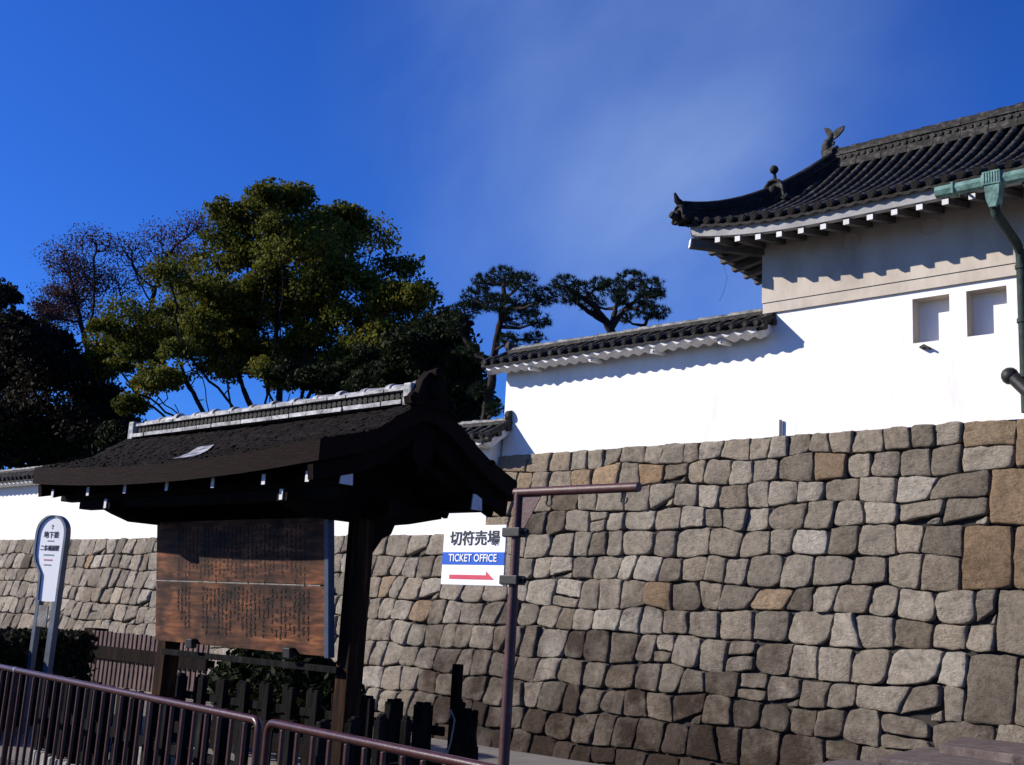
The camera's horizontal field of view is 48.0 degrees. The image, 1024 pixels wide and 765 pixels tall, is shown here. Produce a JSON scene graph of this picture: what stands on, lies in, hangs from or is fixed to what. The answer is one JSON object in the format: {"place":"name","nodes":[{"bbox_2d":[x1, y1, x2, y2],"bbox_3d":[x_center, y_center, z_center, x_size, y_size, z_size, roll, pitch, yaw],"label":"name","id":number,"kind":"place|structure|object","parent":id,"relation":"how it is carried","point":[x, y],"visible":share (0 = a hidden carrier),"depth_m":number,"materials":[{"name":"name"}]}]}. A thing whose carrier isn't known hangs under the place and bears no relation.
{"place":"outdoors","nodes":[
{"label":"outdoors","id":0,"kind":"place"},
{"bbox_2d":[0,410,512,539],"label":"plaster wall","id":1,"kind":"structure","parent":0,"point":[25,509],"depth_m":32.79,"materials":[{"name":"paint"}]},
{"bbox_2d":[0,694,600,764],"bbox_3d":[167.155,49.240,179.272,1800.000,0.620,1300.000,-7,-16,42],"label":"ground","id":2,"kind":"structure","parent":0,"point":[488,754],"depth_m":13.92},
{"bbox_2d":[18,515,70,733],"bbox_3d":[-5.688,2.900,13.882,0.508,2.590,0.080,-2,-13,25],"label":"station sign","id":3,"kind":"object","parent":2,"relation":"on","point":[51,544],"visible":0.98,"depth_m":13.92,"materials":[{"name":"white metal"}]},
{"bbox_2d":[0,626,98,729],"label":"hedge","id":4,"kind":"object","parent":2,"relation":"on","point":[73,655],"visible":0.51,"depth_m":15.02,"materials":[{"name":"green plant"}]},
{"bbox_2d":[0,277,145,469],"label":"shadowy tree","id":5,"kind":"object","parent":2,"relation":"on","point":[35,357],"visible":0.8,"depth_m":42.43,"materials":[{"name":"green plant"}]},
{"bbox_2d":[0,408,146,466],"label":"tall shrub","id":6,"kind":"object","parent":2,"relation":"on","point":[110,434],"visible":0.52,"depth_m":42.40,"materials":[{"name":"green plant"}]},
{"bbox_2d":[26,209,212,415],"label":"bare tree","id":7,"kind":"object","parent":2,"relation":"on","point":[47,309],"visible":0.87,"depth_m":47.59,"materials":[{"name":"brown plant"}]},
{"bbox_2d":[84,627,214,691],"bbox_3d":[-6.715,5.134,21.074,4.550,1.060,0.450,-7,-16,42],"label":"slat fence","id":8,"kind":"object","parent":2,"relation":"on","point":[116,659],"visible":0.48,"depth_m":21.07,"materials":[{"name":"brown wood"}]},
{"bbox_2d":[27,672,296,764],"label":"picket fence","id":9,"kind":"object","parent":2,"relation":"on","point":[289,739],"visible":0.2,"depth_m":9.63,"materials":[{"name":"wood"}]},
{"bbox_2d":[78,176,444,419],"bbox_3d":[-9.008,0.895,39.226,14.766,16.534,8.300,3,-12,1],"label":"camphor tree","id":10,"kind":"object","parent":2,"relation":"on","point":[219,335],"visible":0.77,"depth_m":39.15,"materials":[{"name":"green plant"}]},
{"bbox_2d":[32,367,516,764],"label":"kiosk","id":11,"kind":"object","parent":2,"relation":"on","point":[373,467],"visible":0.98,"depth_m":10.39,"materials":[{"name":"brown wood"}]},
{"bbox_2d":[155,517,333,657],"bbox_3d":[-2.635,1.918,10.911,2.825,1.245,0.125,-7,-9,42],"label":"notice board","id":12,"kind":"object","parent":11,"relation":"attached to","point":[268,585],"visible":1,"depth_m":10.76,"materials":[{"name":"brown wood"}]},
{"bbox_2d":[207,648,365,736],"bbox_3d":[-2.937,3.966,14.669,2.741,1.360,1.181,-7,-16,42],"label":"bush","id":13,"kind":"object","parent":2,"relation":"on","point":[302,682],"visible":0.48,"depth_m":14.29,"materials":[{"name":"green plant"}]},
{"bbox_2d":[173,672,444,764],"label":"picket fence","id":14,"kind":"object","parent":2,"relation":"on","point":[424,729],"visible":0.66,"depth_m":12.30,"materials":[{"name":"black wood"}]},
{"bbox_2d":[289,714,411,764],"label":"picket fence","id":15,"kind":"object","parent":2,"relation":"on","point":[353,723],"visible":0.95,"depth_m":8.25,"materials":[{"name":"black wood"}]},
{"bbox_2d":[264,304,500,422],"bbox_3d":[-4.073,2.905,33.548,9.594,10.832,4.562,-7,-16,42],"label":"evergreen tree","id":16,"kind":"object","parent":2,"relation":"on","point":[409,354],"visible":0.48,"depth_m":31.84,"materials":[{"name":"green plant"}]},
{"bbox_2d":[446,664,478,759],"bbox_3d":[-0.463,3.269,10.805,0.364,1.196,0.286,-7,-16,42],"label":"tall post","id":17,"kind":"object","parent":2,"relation":"on","point":[462,732],"visible":0.91,"depth_m":10.74,"materials":[{"name":"wood"}]},
{"bbox_2d":[440,263,559,419],"bbox_3d":[-0.519,2.062,28.147,2.906,10.671,2.952,5,-12,-6],"label":"pine tree","id":18,"kind":"object","parent":2,"relation":"on","point":[502,300],"visible":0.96,"depth_m":28.92,"materials":[{"name":"green plant"}]},
{"bbox_2d":[0,419,1023,764],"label":"stone wall","id":19,"kind":"structure","parent":2,"relation":"on","point":[818,597],"depth_m":18.22,"materials":[{"name":"grey stone"}]},
{"bbox_2d":[481,308,776,455],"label":"plaster wall","id":20,"kind":"structure","parent":19,"relation":"on","point":[699,380],"depth_m":20.90,"materials":[{"name":"paint"}]},
{"bbox_2d":[779,420,781,435],"bbox_3d":[4.382,0.741,18.772,0.037,0.270,0.035,-7,-16,42],"label":"marker post","id":21,"kind":"object","parent":19,"relation":"on","point":[780,427],"visible":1,"depth_m":18.76,"materials":[{"name":"grey metal"}]},
{"bbox_2d":[669,102,1023,437],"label":"gatehouse","id":22,"kind":"object","parent":19,"relation":"on","point":[887,272],"visible":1,"depth_m":18.08,"materials":[{"name":"white paint"}]},
{"bbox_2d":[912,294,949,342],"bbox_3d":[6.457,-0.936,17.550,0.630,0.760,0.310,-7,-16,42],"label":"window","id":23,"kind":"structure","parent":22,"relation":"in","point":[931,315],"depth_m":17.67,"materials":[{"name":"paint"}]},
{"bbox_2d":[966,285,1007,336],"bbox_3d":[7.074,-1.017,16.997,0.645,0.760,0.310,-7,-16,42],"label":"window","id":24,"kind":"structure","parent":22,"relation":"in","point":[987,307],"depth_m":17.11,"materials":[{"name":"paint"}]},
{"bbox_2d":[1001,367,1023,396],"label":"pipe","id":25,"kind":"object","parent":22,"relation":"attached to","point":[1013,377],"visible":1,"depth_m":16.21,"materials":[{"name":"black metal"}]},
{"bbox_2d":[498,482,641,764],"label":"sign post","id":26,"kind":"object","parent":2,"relation":"on","point":[526,500],"visible":1,"depth_m":7.95,"materials":[{"name":"metal"}]},
{"bbox_2d":[441,525,528,585],"bbox_3d":[-0.196,1.249,8.299,0.788,0.429,0.101,-7,-16,42],"label":"ticket sign","id":27,"kind":"object","parent":26,"relation":"attached to","point":[474,555],"visible":1,"depth_m":8.29,"materials":[{"name":"white metal"}]},
{"bbox_2d":[546,267,668,332],"bbox_3d":[2.275,2.214,30.140,3.347,11.504,2.730,3,-12,2],"label":"pine tree","id":28,"kind":"object","parent":2,"relation":"on","point":[620,295],"visible":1,"depth_m":30.71,"materials":[{"name":"green plant"}]},
{"bbox_2d":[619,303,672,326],"bbox_3d":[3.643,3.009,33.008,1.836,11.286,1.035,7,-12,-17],"label":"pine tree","id":29,"kind":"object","parent":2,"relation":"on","point":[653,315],"visible":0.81,"depth_m":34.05,"materials":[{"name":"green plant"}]},
{"bbox_2d":[814,759,880,764],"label":"stone slab","id":30,"kind":"structure","parent":2,"relation":"on","point":[845,762],"depth_m":12.23,"materials":[{"name":"grey stone"}]},
{"bbox_2d":[876,747,1009,764],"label":"stone slab","id":31,"kind":"structure","parent":2,"relation":"on","point":[927,756],"depth_m":12.74,"materials":[{"name":"grey stone"}]},
{"bbox_2d":[940,737,1023,764],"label":"stone slab","id":32,"kind":"structure","parent":2,"relation":"on","point":[1010,753],"depth_m":13.38,"materials":[{"name":"grey stone"}]},
{"bbox_2d":[0,0,1023,469],"label":"sky","id":33,"kind":"structure","parent":0,"point":[546,138],"materials":[{"name":"blue"}]},
{"label":"pavement","id":34,"kind":"structure","parent":0,"visible":0},
{"bbox_2d":[0,664,262,764],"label":"railing","id":35,"kind":"object","parent":34,"relation":"on","point":[255,720],"visible":1,"depth_m":7.97,"materials":[{"name":"metal"}]},
{"bbox_2d":[260,719,498,764],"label":"railing","id":36,"kind":"object","parent":34,"relation":"on","point":[365,743],"visible":1,"depth_m":5.68,"materials":[{"name":"metal"}]}
]}

